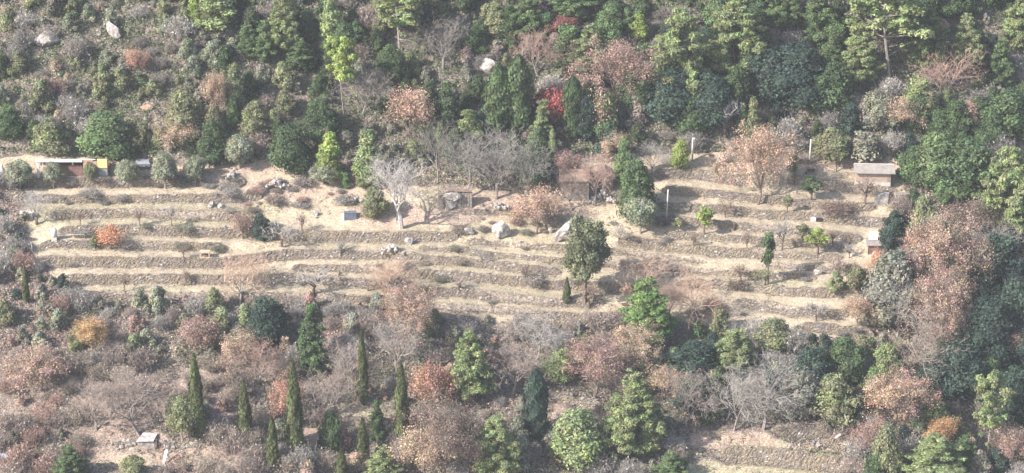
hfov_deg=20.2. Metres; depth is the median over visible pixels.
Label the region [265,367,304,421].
autumn tree
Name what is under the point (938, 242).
autumn tree
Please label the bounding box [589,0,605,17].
evergreen bush
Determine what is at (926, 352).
bare tree
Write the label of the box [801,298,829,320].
bare tree
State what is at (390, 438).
leafless bush
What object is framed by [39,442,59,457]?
leafless bush
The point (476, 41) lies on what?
evergreen bush
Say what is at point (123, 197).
bramble clump
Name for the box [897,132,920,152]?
evergreen bush
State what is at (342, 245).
bare tree
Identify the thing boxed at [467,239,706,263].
terrace wall
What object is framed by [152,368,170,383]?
leafless bush
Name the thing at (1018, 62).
leafless bush
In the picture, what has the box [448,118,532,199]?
bare tree
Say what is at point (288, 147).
evergreen tree
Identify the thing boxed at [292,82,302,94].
shrub
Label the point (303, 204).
bramble clump
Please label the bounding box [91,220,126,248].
autumn tree
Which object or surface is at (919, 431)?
evergreen bush
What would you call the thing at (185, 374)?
leafless bush
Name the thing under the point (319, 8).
evergreen bush
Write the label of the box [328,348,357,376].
leafless bush
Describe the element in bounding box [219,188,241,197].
bramble clump
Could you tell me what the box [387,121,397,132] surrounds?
shrub
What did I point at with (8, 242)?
leafless bush
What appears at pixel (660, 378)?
autumn tree
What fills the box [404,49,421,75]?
evergreen bush
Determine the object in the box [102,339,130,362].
leafless bush
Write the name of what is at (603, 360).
autumn tree
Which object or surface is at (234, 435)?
leafless bush
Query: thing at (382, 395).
shrub
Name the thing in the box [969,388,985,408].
evergreen bush
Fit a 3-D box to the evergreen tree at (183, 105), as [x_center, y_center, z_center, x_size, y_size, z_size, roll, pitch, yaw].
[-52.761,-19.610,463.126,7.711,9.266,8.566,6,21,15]
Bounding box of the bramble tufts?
[18,152,893,339]
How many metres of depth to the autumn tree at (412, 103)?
461.07 m
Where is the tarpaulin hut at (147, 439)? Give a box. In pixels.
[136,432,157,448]
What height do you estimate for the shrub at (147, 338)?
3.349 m
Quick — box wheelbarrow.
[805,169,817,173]
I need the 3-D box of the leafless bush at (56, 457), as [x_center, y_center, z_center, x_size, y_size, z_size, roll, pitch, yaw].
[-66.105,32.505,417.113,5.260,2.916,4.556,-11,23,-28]
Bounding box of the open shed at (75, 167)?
[35,159,110,177]
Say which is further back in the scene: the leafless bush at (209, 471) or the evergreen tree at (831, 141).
the evergreen tree at (831, 141)
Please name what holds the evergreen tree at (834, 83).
on the hillside ground at (426, 214)
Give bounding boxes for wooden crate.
[199,250,209,257]
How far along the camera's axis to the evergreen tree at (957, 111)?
462.88 m
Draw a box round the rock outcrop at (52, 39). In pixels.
[34,30,59,45]
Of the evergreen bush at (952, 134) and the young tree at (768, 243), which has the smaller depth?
the young tree at (768, 243)
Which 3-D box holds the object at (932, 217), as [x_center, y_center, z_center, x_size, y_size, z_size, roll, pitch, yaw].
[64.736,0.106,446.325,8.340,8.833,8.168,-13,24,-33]
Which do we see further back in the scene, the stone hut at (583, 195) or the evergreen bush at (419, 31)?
the evergreen bush at (419, 31)
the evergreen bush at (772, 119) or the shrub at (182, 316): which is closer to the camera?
the shrub at (182, 316)
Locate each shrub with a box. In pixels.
[2,432,19,448]
[6,244,19,257]
[7,336,15,345]
[11,288,22,299]
[13,230,23,241]
[15,267,26,280]
[17,324,30,342]
[17,395,26,405]
[19,95,25,101]
[19,313,28,320]
[20,211,27,219]
[23,3,32,12]
[31,331,49,351]
[34,283,51,306]
[34,316,48,329]
[35,15,48,27]
[37,274,45,281]
[38,300,56,318]
[46,0,65,15]
[48,276,56,285]
[48,307,68,331]
[50,59,61,70]
[53,108,63,120]
[56,273,71,291]
[56,428,66,439]
[59,445,64,455]
[63,72,72,81]
[64,0,79,17]
[64,125,72,135]
[71,57,80,69]
[75,83,85,94]
[76,0,83,9]
[88,233,100,247]
[91,63,98,74]
[91,295,105,311]
[97,3,103,10]
[100,96,109,109]
[111,0,123,7]
[114,300,122,310]
[118,55,131,70]
[121,122,130,138]
[126,314,145,332]
[130,286,147,309]
[131,73,148,87]
[136,88,145,101]
[140,328,156,347]
[141,304,150,315]
[148,285,168,314]
[150,0,157,6]
[150,126,166,148]
[155,344,162,353]
[156,0,170,16]
[161,384,169,391]
[164,140,172,152]
[174,78,179,84]
[175,313,190,329]
[176,0,189,20]
[178,293,189,304]
[182,77,195,90]
[193,30,209,46]
[193,82,210,102]
[203,399,211,416]
[205,346,222,357]
[212,32,223,47]
[216,397,233,411]
[227,44,234,56]
[228,37,238,48]
[229,13,240,29]
[236,302,252,317]
[254,64,272,83]
[277,336,290,353]
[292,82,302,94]
[296,0,306,4]
[299,459,315,472]
[301,386,312,401]
[303,291,315,306]
[336,130,354,146]
[338,426,353,450]
[339,318,347,332]
[343,310,363,336]
[345,151,351,158]
[349,69,358,82]
[349,451,369,471]
[354,57,369,73]
[354,301,363,309]
[359,122,380,139]
[368,292,385,312]
[368,384,372,393]
[376,141,384,151]
[378,390,387,399]
[386,149,393,157]
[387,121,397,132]
[393,144,400,150]
[402,461,413,472]
[408,384,418,396]
[409,411,425,430]
[417,65,432,79]
[419,3,435,27]
[423,337,434,353]
[424,75,434,85]
[443,362,454,383]
[445,325,462,348]
[450,4,455,10]
[451,87,458,99]
[456,25,469,42]
[459,63,473,76]
[459,70,472,91]
[471,11,477,17]
[474,129,488,147]
[474,348,496,368]
[476,103,485,115]
[477,334,487,348]
[479,3,491,20]
[484,313,493,325]
[491,335,500,344]
[501,53,510,66]
[529,321,546,338]
[543,431,554,448]
[551,456,558,463]
[555,65,568,80]
[555,139,563,153]
[556,123,570,141]
[572,322,584,341]
[591,417,602,430]
[605,451,621,470]
[646,130,655,141]
[647,459,657,472]
[650,345,666,368]
[652,0,661,10]
[661,415,678,438]
[689,320,708,338]
[699,411,716,425]
[714,365,729,389]
[740,327,750,339]
[766,360,783,378]
[797,116,806,123]
[845,130,883,162]
[868,337,875,344]
[892,337,902,355]
[955,427,974,442]
[960,422,969,429]
[980,29,990,39]
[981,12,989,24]
[986,146,998,162]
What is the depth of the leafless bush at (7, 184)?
456.12 m
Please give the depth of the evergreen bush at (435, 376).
427.06 m
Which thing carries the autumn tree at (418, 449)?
on the hillside ground at (426, 214)
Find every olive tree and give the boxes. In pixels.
[4,159,33,188]
[42,161,62,188]
[83,161,97,180]
[113,159,140,184]
[151,153,177,188]
[162,393,198,439]
[183,155,206,185]
[224,134,253,168]
[308,161,339,184]
[621,195,659,233]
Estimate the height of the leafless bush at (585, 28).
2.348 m
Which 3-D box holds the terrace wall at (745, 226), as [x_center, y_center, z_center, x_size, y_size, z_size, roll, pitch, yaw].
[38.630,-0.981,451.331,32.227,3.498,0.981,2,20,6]
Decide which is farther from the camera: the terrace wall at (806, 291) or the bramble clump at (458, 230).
the bramble clump at (458, 230)
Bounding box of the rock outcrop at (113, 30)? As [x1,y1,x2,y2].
[106,21,120,39]
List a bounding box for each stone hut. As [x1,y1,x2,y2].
[559,169,589,200]
[589,164,615,191]
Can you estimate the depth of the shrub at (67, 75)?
470.12 m
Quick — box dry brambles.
[205,175,705,322]
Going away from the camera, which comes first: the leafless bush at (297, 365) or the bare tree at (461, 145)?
the leafless bush at (297, 365)
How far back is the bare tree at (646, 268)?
439.57 m
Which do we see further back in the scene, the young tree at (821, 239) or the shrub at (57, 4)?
the shrub at (57, 4)
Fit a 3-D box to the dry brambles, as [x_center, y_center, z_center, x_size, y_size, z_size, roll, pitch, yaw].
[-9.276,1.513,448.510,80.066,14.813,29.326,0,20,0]
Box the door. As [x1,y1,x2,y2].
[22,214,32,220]
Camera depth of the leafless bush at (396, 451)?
417.41 m
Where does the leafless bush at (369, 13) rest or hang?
on the hillside ground at (426, 214)
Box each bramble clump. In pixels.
[20,191,34,197]
[62,180,76,185]
[66,262,80,267]
[67,229,92,238]
[78,187,102,199]
[92,175,110,181]
[96,199,109,204]
[113,192,128,200]
[141,222,151,229]
[148,182,163,188]
[169,175,190,184]
[173,222,195,235]
[173,239,192,249]
[201,181,215,188]
[211,244,227,253]
[215,183,241,192]
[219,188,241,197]
[231,178,240,182]
[232,180,245,186]
[246,205,261,212]
[248,185,265,194]
[257,181,265,186]
[262,193,286,207]
[264,177,282,186]
[267,225,282,232]
[269,187,282,192]
[286,186,298,191]
[288,202,297,207]
[290,174,315,187]
[295,201,312,208]
[296,195,310,202]
[332,194,356,204]
[336,188,346,193]
[360,292,373,302]
[382,274,404,285]
[398,260,412,268]
[399,261,414,268]
[419,261,430,265]
[432,275,449,283]
[447,244,459,250]
[449,223,469,234]
[453,256,465,263]
[476,226,490,231]
[486,299,497,304]
[509,216,524,225]
[519,227,531,235]
[519,272,548,287]
[531,221,541,225]
[538,212,566,226]
[540,228,548,233]
[568,276,580,283]
[632,236,640,241]
[652,214,671,226]
[652,282,677,297]
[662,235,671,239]
[687,308,706,317]
[702,296,722,307]
[703,301,730,316]
[717,151,735,161]
[799,275,810,281]
[801,157,814,163]
[834,329,848,336]
[848,327,864,333]
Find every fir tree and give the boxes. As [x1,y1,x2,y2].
[293,303,329,376]
[368,398,388,442]
[527,99,552,139]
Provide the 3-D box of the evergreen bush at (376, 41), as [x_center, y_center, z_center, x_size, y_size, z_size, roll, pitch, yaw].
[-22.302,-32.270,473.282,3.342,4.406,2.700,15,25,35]
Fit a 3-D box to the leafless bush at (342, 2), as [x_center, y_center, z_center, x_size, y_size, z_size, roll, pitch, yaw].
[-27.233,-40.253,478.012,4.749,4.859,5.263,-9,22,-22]
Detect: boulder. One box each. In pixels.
[141,104,152,110]
[404,237,412,244]
[443,192,463,200]
[446,201,455,208]
[464,227,473,234]
[492,221,509,238]
[554,221,573,241]
[813,269,821,274]
[939,18,949,28]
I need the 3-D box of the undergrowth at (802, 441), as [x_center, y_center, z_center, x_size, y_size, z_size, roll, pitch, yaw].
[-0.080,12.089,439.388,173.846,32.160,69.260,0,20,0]
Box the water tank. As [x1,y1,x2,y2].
[51,228,56,241]
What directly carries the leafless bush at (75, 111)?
on the hillside ground at (426, 214)
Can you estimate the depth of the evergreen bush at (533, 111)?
464.33 m
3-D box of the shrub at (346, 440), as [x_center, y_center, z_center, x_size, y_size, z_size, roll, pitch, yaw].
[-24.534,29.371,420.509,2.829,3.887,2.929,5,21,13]
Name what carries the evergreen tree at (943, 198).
on the hillside ground at (426, 214)
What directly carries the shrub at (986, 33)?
on the hillside ground at (426, 214)
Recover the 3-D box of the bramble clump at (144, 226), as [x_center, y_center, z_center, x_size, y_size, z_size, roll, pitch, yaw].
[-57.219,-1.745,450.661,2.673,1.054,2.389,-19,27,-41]
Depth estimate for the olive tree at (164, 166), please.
455.23 m
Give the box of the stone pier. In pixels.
[894,192,918,201]
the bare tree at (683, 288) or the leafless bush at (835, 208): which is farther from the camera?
the leafless bush at (835, 208)
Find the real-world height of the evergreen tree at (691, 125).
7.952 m
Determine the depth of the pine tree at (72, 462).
413.06 m
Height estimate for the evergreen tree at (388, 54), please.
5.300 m
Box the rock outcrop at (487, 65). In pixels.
[479,58,503,74]
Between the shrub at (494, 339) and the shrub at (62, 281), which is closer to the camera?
the shrub at (494, 339)
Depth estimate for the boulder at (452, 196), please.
452.91 m
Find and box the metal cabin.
[19,211,33,220]
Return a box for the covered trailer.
[134,159,150,168]
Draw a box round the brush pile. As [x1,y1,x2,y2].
[725,274,750,290]
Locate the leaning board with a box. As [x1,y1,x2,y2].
[162,449,167,463]
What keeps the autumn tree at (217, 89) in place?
on the hillside ground at (426, 214)
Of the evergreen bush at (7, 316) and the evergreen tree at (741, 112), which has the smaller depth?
the evergreen bush at (7, 316)
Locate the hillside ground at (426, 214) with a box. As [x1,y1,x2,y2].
[0,0,1023,472]
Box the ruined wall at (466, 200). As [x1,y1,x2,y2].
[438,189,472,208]
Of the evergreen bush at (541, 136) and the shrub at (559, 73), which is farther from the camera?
the shrub at (559, 73)
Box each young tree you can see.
[671,217,683,231]
[695,206,713,233]
[761,232,775,283]
[781,194,793,211]
[787,152,803,184]
[795,223,809,239]
[799,176,823,199]
[804,227,830,257]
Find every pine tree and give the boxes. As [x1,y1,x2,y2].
[49,444,90,472]
[235,24,258,59]
[251,20,281,63]
[261,0,300,55]
[283,36,312,71]
[323,35,360,115]
[363,444,404,472]
[373,0,424,51]
[444,327,497,401]
[472,412,522,472]
[511,0,550,38]
[545,0,599,22]
[565,22,609,75]
[599,367,666,457]
[616,276,681,349]
[648,5,712,95]
[649,450,690,472]
[698,0,775,72]
[714,328,758,371]
[763,0,801,30]
[798,0,844,46]
[817,28,849,69]
[838,23,887,87]
[842,0,934,79]
[898,432,969,472]
[902,7,952,75]
[945,12,986,74]
[971,145,1023,234]
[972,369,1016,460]
[984,37,1017,86]
[999,0,1023,53]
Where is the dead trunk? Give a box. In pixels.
[834,414,845,439]
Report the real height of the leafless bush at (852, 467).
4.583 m
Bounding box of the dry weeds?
[0,319,841,472]
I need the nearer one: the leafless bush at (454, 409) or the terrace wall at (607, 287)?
the leafless bush at (454, 409)
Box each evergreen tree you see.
[0,103,26,140]
[31,116,72,156]
[75,109,138,161]
[116,454,151,472]
[162,87,205,143]
[186,0,201,22]
[192,0,240,31]
[196,118,229,166]
[221,62,247,110]
[226,96,239,126]
[229,296,293,352]
[237,100,272,140]
[238,306,251,326]
[249,213,272,241]
[265,109,275,133]
[266,121,314,176]
[293,98,343,146]
[313,131,342,183]
[317,410,342,452]
[318,0,341,42]
[329,20,355,54]
[350,129,387,183]
[359,184,390,219]
[372,44,403,74]
[433,82,463,134]
[433,120,445,148]
[457,109,483,145]
[484,0,506,37]
[496,4,524,38]
[510,139,552,188]
[538,348,584,383]
[546,407,609,471]
[547,23,584,68]
[547,128,557,165]
[559,213,613,304]
[590,0,625,30]
[591,15,630,53]
[593,90,623,137]
[613,136,632,185]
[614,64,651,111]
[614,157,659,219]
[621,7,634,36]
[629,13,649,42]
[634,43,654,76]
[640,65,693,125]
[663,338,721,375]
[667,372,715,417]
[669,137,690,169]
[670,92,709,135]
[679,72,736,129]
[699,55,722,76]
[700,0,736,34]
[723,64,754,111]
[736,102,747,134]
[743,96,762,140]
[746,45,792,103]
[747,6,771,33]
[753,316,799,352]
[758,41,830,110]
[771,365,822,423]
[780,344,847,398]
[805,61,858,118]
[811,126,851,162]
[811,372,861,429]
[815,17,826,45]
[816,23,848,53]
[824,336,867,385]
[853,366,889,405]
[856,89,903,131]
[858,249,920,329]
[861,453,889,472]
[865,340,903,383]
[868,421,905,472]
[876,362,889,405]
[890,250,913,272]
[895,145,931,189]
[895,354,907,375]
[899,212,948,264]
[900,76,939,111]
[901,0,943,18]
[901,93,931,129]
[907,193,935,242]
[908,397,958,434]
[910,129,960,194]
[911,281,933,314]
[913,358,949,400]
[921,339,990,400]
[923,106,949,132]
[924,338,953,359]
[932,174,955,206]
[933,135,1001,203]
[934,0,961,18]
[939,86,951,112]
[944,98,973,138]
[945,227,970,267]
[952,434,978,470]
[953,132,968,143]
[954,294,1019,369]
[966,94,989,132]
[969,107,1010,146]
[969,230,1023,300]
[981,0,1010,8]
[981,355,1005,387]
[983,364,1023,427]
[986,86,1023,139]
[997,276,1023,339]
[1008,327,1023,369]
[1015,82,1023,101]
[1015,436,1023,462]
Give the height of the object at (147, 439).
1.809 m
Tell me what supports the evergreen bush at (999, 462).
on the hillside ground at (426, 214)
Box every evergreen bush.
[0,5,17,31]
[0,40,6,52]
[0,54,9,78]
[0,83,9,103]
[0,297,15,327]
[6,49,31,75]
[24,0,42,6]
[24,119,37,141]
[27,77,55,112]
[61,12,77,31]
[66,325,86,351]
[79,2,95,22]
[91,64,118,98]
[98,49,116,66]
[103,7,117,29]
[108,67,133,96]
[121,332,144,353]
[129,121,156,151]
[144,79,162,95]
[156,13,171,34]
[177,37,197,61]
[181,55,202,77]
[198,41,219,68]
[201,107,224,130]
[202,286,224,312]
[207,306,233,337]
[208,333,218,349]
[209,44,238,73]
[217,70,228,82]
[233,0,250,13]
[240,6,262,37]
[240,72,262,100]
[247,0,265,10]
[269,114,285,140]
[271,61,298,90]
[272,89,297,114]
[275,418,287,443]
[288,0,301,21]
[295,9,319,41]
[302,49,322,72]
[304,143,314,160]
[307,72,331,99]
[313,0,325,17]
[314,40,331,61]
[315,126,335,153]
[320,58,339,88]
[320,351,337,371]
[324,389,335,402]
[335,114,349,132]
[337,172,351,188]
[342,7,358,24]
[350,20,369,45]
[355,172,371,187]
[368,0,379,10]
[368,16,392,38]
[368,28,383,51]
[375,442,387,451]
[376,85,401,117]
[385,52,412,92]
[386,2,406,27]
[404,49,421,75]
[404,138,424,164]
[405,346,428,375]
[409,79,421,91]
[411,1,423,15]
[411,27,428,53]
[412,313,440,339]
[414,403,428,424]
[418,79,437,93]
[419,83,439,121]
[421,129,434,148]
[424,114,439,132]
[426,0,445,14]
[426,364,445,394]
[430,308,444,325]
[433,6,451,29]
[443,126,466,164]
[455,0,478,13]
[457,149,480,173]
[458,91,473,112]
[459,46,475,64]
[464,26,489,54]
[466,74,484,104]
[470,17,490,39]
[474,110,490,135]
[477,421,489,436]
[484,39,506,59]
[487,141,505,158]
[504,31,517,49]
[504,130,522,154]
[505,0,519,7]
[506,415,536,447]
[514,141,528,163]
[514,397,525,412]
[515,436,538,472]
[516,34,537,59]
[521,373,530,390]
[522,123,533,135]
[529,93,553,124]
[529,128,550,152]
[534,0,548,13]
[535,11,558,42]
[544,32,557,55]
[575,25,583,38]
[577,330,594,348]
[582,78,595,90]
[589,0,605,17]
[594,121,618,153]
[600,443,614,461]
[601,71,613,86]
[603,396,620,415]
[612,0,624,10]
[615,106,629,136]
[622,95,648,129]
[629,0,651,16]
[629,123,647,151]
[634,363,650,384]
[642,380,659,394]
[657,23,670,43]
[663,346,677,373]
[678,0,692,7]
[683,362,702,379]
[694,24,715,54]
[695,1,704,22]
[700,390,726,417]
[701,330,721,356]
[708,305,729,336]
[708,369,728,402]
[713,347,725,364]
[731,389,741,401]
[734,368,750,390]
[746,0,757,9]
[753,0,768,24]
[761,31,775,51]
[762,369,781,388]
[764,115,779,136]
[770,103,786,119]
[797,38,810,48]
[801,1,817,20]
[802,333,819,347]
[810,120,822,135]
[817,333,833,357]
[826,271,846,292]
[831,0,848,15]
[833,101,863,135]
[845,17,869,37]
[845,265,869,290]
[848,391,872,428]
[857,333,873,359]
[870,332,893,353]
[878,3,899,29]
[878,210,904,236]
[879,224,902,252]
[896,372,909,400]
[897,13,914,39]
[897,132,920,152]
[897,424,914,448]
[898,457,912,472]
[899,210,910,223]
[901,229,916,250]
[905,188,919,212]
[910,380,929,406]
[915,422,926,438]
[943,67,953,84]
[946,128,955,140]
[955,0,982,16]
[960,278,980,304]
[967,449,992,472]
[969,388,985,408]
[971,71,993,92]
[974,404,983,423]
[980,52,990,68]
[986,86,999,106]
[987,34,997,48]
[987,448,1011,472]
[995,432,1007,450]
[1001,2,1014,18]
[1003,227,1020,250]
[1018,236,1023,254]
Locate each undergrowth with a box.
[0,0,1023,161]
[0,155,1023,472]
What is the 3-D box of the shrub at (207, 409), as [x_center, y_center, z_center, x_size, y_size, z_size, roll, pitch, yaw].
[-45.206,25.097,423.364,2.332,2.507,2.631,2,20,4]
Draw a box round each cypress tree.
[21,266,30,303]
[187,352,207,438]
[236,379,253,440]
[265,414,280,468]
[283,357,304,454]
[334,448,348,472]
[355,327,369,405]
[355,417,369,462]
[392,359,410,438]
[438,375,445,404]
[481,62,515,134]
[503,53,536,134]
[520,368,550,440]
[558,75,582,139]
[562,277,571,303]
[576,89,602,140]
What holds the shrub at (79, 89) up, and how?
on the hillside ground at (426, 214)
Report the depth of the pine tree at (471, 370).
423.28 m
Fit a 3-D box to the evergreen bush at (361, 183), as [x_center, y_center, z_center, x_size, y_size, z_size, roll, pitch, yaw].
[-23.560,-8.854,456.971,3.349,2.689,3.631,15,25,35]
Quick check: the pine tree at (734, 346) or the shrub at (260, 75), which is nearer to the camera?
the pine tree at (734, 346)
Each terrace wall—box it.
[4,137,134,149]
[4,192,261,203]
[16,176,244,187]
[36,248,560,274]
[40,240,224,250]
[51,208,251,221]
[60,224,457,242]
[65,273,602,307]
[73,290,624,323]
[119,438,207,448]
[292,264,624,293]
[419,245,815,279]
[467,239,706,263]
[474,209,559,216]
[548,389,602,409]
[619,237,842,261]
[653,168,746,185]
[656,216,861,242]
[657,202,885,228]
[661,185,874,211]
[666,231,845,250]
[678,278,864,299]
[720,446,851,472]
[735,298,847,318]
[770,263,855,273]
[773,421,831,439]
[789,176,895,196]
[802,322,873,338]
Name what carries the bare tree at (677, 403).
on the hillside ground at (426, 214)
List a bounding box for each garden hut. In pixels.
[302,428,318,449]
[443,461,469,472]
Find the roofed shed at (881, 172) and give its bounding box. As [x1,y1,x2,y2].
[853,163,894,185]
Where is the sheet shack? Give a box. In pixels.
[865,232,882,254]
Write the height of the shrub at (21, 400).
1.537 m
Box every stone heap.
[205,200,222,208]
[225,170,239,179]
[265,175,290,188]
[353,196,362,202]
[381,243,404,254]
[480,202,509,209]
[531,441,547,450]
[587,189,616,203]
[811,439,820,448]
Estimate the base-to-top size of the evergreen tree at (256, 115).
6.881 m
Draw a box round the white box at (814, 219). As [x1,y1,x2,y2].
[811,217,821,221]
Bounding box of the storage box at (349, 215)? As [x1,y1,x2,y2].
[342,210,356,220]
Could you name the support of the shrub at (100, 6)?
on the hillside ground at (426, 214)
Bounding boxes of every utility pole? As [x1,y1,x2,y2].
[666,189,668,217]
[691,138,694,161]
[809,140,811,163]
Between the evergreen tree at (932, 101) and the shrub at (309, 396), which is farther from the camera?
the evergreen tree at (932, 101)
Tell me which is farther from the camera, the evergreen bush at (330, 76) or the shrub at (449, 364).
the evergreen bush at (330, 76)
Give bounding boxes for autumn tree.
[0,335,76,392]
[40,73,68,100]
[69,312,109,351]
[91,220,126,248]
[114,43,150,73]
[154,112,199,150]
[175,312,223,355]
[197,68,235,114]
[210,321,266,372]
[226,206,253,238]
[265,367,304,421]
[368,276,439,355]
[378,82,437,138]
[385,410,459,472]
[400,389,493,472]
[406,357,460,408]
[505,181,563,233]
[533,83,569,131]
[542,10,579,31]
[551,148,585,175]
[558,329,639,403]
[560,33,663,105]
[580,86,615,139]
[595,130,634,163]
[607,316,664,367]
[644,364,689,399]
[713,118,802,204]
[806,338,829,360]
[837,294,878,324]
[847,411,899,451]
[855,365,943,431]
[861,243,884,270]
[883,95,929,134]
[895,267,970,354]
[901,203,1002,292]
[907,224,930,265]
[921,414,962,440]
[939,196,1011,239]
[964,97,977,125]
[985,416,1023,464]
[1003,325,1023,360]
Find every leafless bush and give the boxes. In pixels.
[0,170,21,189]
[0,212,14,234]
[0,233,29,251]
[0,247,19,272]
[0,360,15,373]
[0,375,23,393]
[0,405,20,434]
[0,426,19,453]
[0,443,35,472]
[0,454,6,469]
[0,456,31,472]
[3,41,29,60]
[5,441,36,467]
[6,23,36,51]
[6,247,37,271]
[7,9,38,28]
[7,412,39,439]
[12,415,37,425]
[15,100,36,114]
[17,421,48,447]
[19,349,59,379]
[20,465,47,472]
[22,240,36,251]
[27,401,60,425]
[28,112,45,122]
[29,452,58,472]
[31,259,45,273]
[32,341,62,358]
[34,70,49,77]
[36,20,60,41]
[37,113,70,129]
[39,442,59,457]
[40,291,81,316]
[41,406,69,429]
[41,451,61,472]
[46,391,67,407]
[48,90,79,109]
[48,370,63,384]
[53,285,79,307]
[56,96,91,125]
[56,354,79,374]
[57,381,78,396]
[60,30,92,58]
[60,397,91,425]
[62,78,76,90]
[63,350,96,374]
[65,284,95,312]
[65,374,80,387]
[66,429,92,448]
[73,113,91,133]
[73,443,91,455]
[81,349,103,367]
[83,359,109,382]
[94,347,124,367]
[95,315,110,326]
[97,382,113,397]
[99,304,115,318]
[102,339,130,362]
[104,394,123,410]
[105,360,137,382]
[105,365,122,375]
[110,378,130,394]
[112,328,129,340]
[121,371,155,397]
[122,306,138,315]
[122,342,161,375]
[125,4,146,18]
[127,397,142,407]
[129,35,148,49]
[142,47,158,56]
[143,71,174,87]
[149,312,172,331]
[149,461,175,472]
[150,55,170,68]
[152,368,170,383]
[160,10,201,42]
[165,41,178,52]
[165,302,183,320]
[169,386,188,396]
[174,295,213,315]
[176,460,189,470]
[177,369,189,384]
[191,455,217,472]
[193,465,213,472]
[197,352,223,373]
[199,417,235,445]
[200,374,215,392]
[202,389,210,400]
[208,372,228,387]
[208,462,233,472]
[213,425,254,454]
[217,360,256,388]
[219,387,236,405]
[222,422,236,441]
[225,376,256,399]
[227,311,240,326]
[228,411,253,427]
[233,450,258,471]
[233,454,273,472]
[236,441,266,463]
[239,3,263,21]
[239,424,267,448]
[245,127,273,156]
[249,394,254,406]
[250,397,281,428]
[254,425,267,434]
[255,93,274,108]
[257,437,266,448]
[258,0,281,19]
[267,350,286,367]
[267,354,305,378]
[271,452,299,471]
[276,111,289,121]
[276,295,296,310]
[277,443,291,460]
[280,342,304,365]
[281,439,324,472]
[282,294,317,319]
[288,332,298,344]
[289,319,303,332]
[312,39,323,47]
[314,445,337,468]
[320,302,341,318]
[321,311,342,331]
[324,330,354,347]
[324,371,345,389]
[326,344,355,364]
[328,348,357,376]
[329,297,356,317]
[337,0,360,7]
[339,308,358,323]
[339,331,371,355]
[342,310,386,341]
[346,1,383,29]
[346,457,358,472]
[347,42,372,59]
[351,305,369,316]
[361,307,383,323]
[362,64,391,91]
[365,424,372,434]
[377,428,398,451]
[381,375,395,388]
[389,438,417,464]
[393,429,422,451]
[407,13,420,29]
[424,344,453,368]
[431,20,456,43]
[439,398,454,410]
[445,403,462,415]
[446,382,460,399]
[452,451,477,472]
[453,17,467,29]
[457,318,476,335]
[458,443,477,463]
[459,412,483,430]
[470,52,494,70]
[476,408,490,418]
[482,151,501,169]
[487,346,497,356]
[492,395,505,407]
[494,345,523,362]
[502,321,530,343]
[503,411,523,430]
[505,310,539,336]
[526,442,544,461]
[534,70,565,96]
[539,421,557,440]
[542,319,557,333]
[545,328,579,349]
[558,314,585,334]
[576,308,612,330]
[578,23,592,32]
[585,453,616,472]
[589,307,626,330]
[589,325,619,349]
[592,335,623,365]
[611,455,647,472]
[620,32,641,49]
[643,37,656,45]
[646,28,655,38]
[649,19,662,29]
[652,5,670,21]
[659,129,675,140]
[660,431,689,450]
[663,445,691,462]
[664,2,703,27]
[677,129,709,154]
[722,321,741,336]
[740,313,770,349]
[742,370,774,400]
[757,107,769,122]
[757,348,786,368]
[766,27,785,44]
[766,353,796,374]
[770,113,807,144]
[773,137,786,147]
[776,324,812,355]
[780,23,803,47]
[789,132,811,148]
[812,195,856,218]
[817,108,844,130]
[834,455,869,472]
[840,435,870,460]
[845,92,867,116]
[860,354,875,375]
[863,412,884,427]
[867,71,905,101]
[876,128,908,153]
[887,192,913,213]
[888,244,922,266]
[895,432,921,455]
[905,405,925,422]
[913,265,929,279]
[924,75,939,86]
[941,311,973,334]
[944,398,962,415]
[950,413,965,425]
[959,86,991,104]
[960,303,974,314]
[962,231,984,255]
[976,78,1007,97]
[983,127,1017,157]
[1004,457,1023,472]
[1008,70,1023,82]
[1009,51,1023,73]
[1011,140,1023,153]
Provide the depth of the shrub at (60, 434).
420.83 m
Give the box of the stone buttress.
[874,191,888,204]
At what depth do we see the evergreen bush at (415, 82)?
467.97 m
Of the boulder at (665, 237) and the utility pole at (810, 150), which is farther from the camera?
the utility pole at (810, 150)
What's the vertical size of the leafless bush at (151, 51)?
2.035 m
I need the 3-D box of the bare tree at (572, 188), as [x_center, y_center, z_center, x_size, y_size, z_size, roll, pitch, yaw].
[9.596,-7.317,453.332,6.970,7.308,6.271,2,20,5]
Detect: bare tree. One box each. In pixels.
[12,190,52,223]
[70,370,135,430]
[74,211,85,224]
[81,368,189,435]
[118,272,131,293]
[133,206,146,224]
[164,204,176,225]
[180,246,189,257]
[181,269,191,285]
[212,336,287,384]
[214,245,275,304]
[222,201,235,215]
[259,217,299,246]
[291,264,330,296]
[292,213,311,230]
[300,365,359,422]
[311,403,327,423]
[314,61,401,115]
[322,338,381,390]
[336,237,347,255]
[356,273,378,290]
[357,255,418,301]
[359,151,430,228]
[371,312,430,373]
[400,10,468,69]
[408,113,457,182]
[438,131,501,191]
[446,274,466,288]
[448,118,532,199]
[475,246,489,261]
[481,333,560,394]
[484,129,565,196]
[501,310,574,362]
[507,28,574,78]
[519,263,532,277]
[556,170,593,210]
[563,154,619,206]
[574,285,602,308]
[609,222,627,243]
[612,247,678,293]
[629,139,671,175]
[659,280,689,311]
[659,365,730,433]
[664,260,680,276]
[665,264,735,327]
[685,233,702,245]
[698,354,776,431]
[704,156,723,171]
[715,98,744,139]
[715,349,804,434]
[717,198,734,217]
[729,261,747,281]
[741,230,753,247]
[750,268,773,285]
[772,216,792,249]
[795,264,803,280]
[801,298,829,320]
[826,256,847,272]
[830,228,840,246]
[832,151,842,171]
[843,242,854,257]
[853,175,879,207]
[862,273,949,342]
[888,308,972,386]
[904,41,987,105]
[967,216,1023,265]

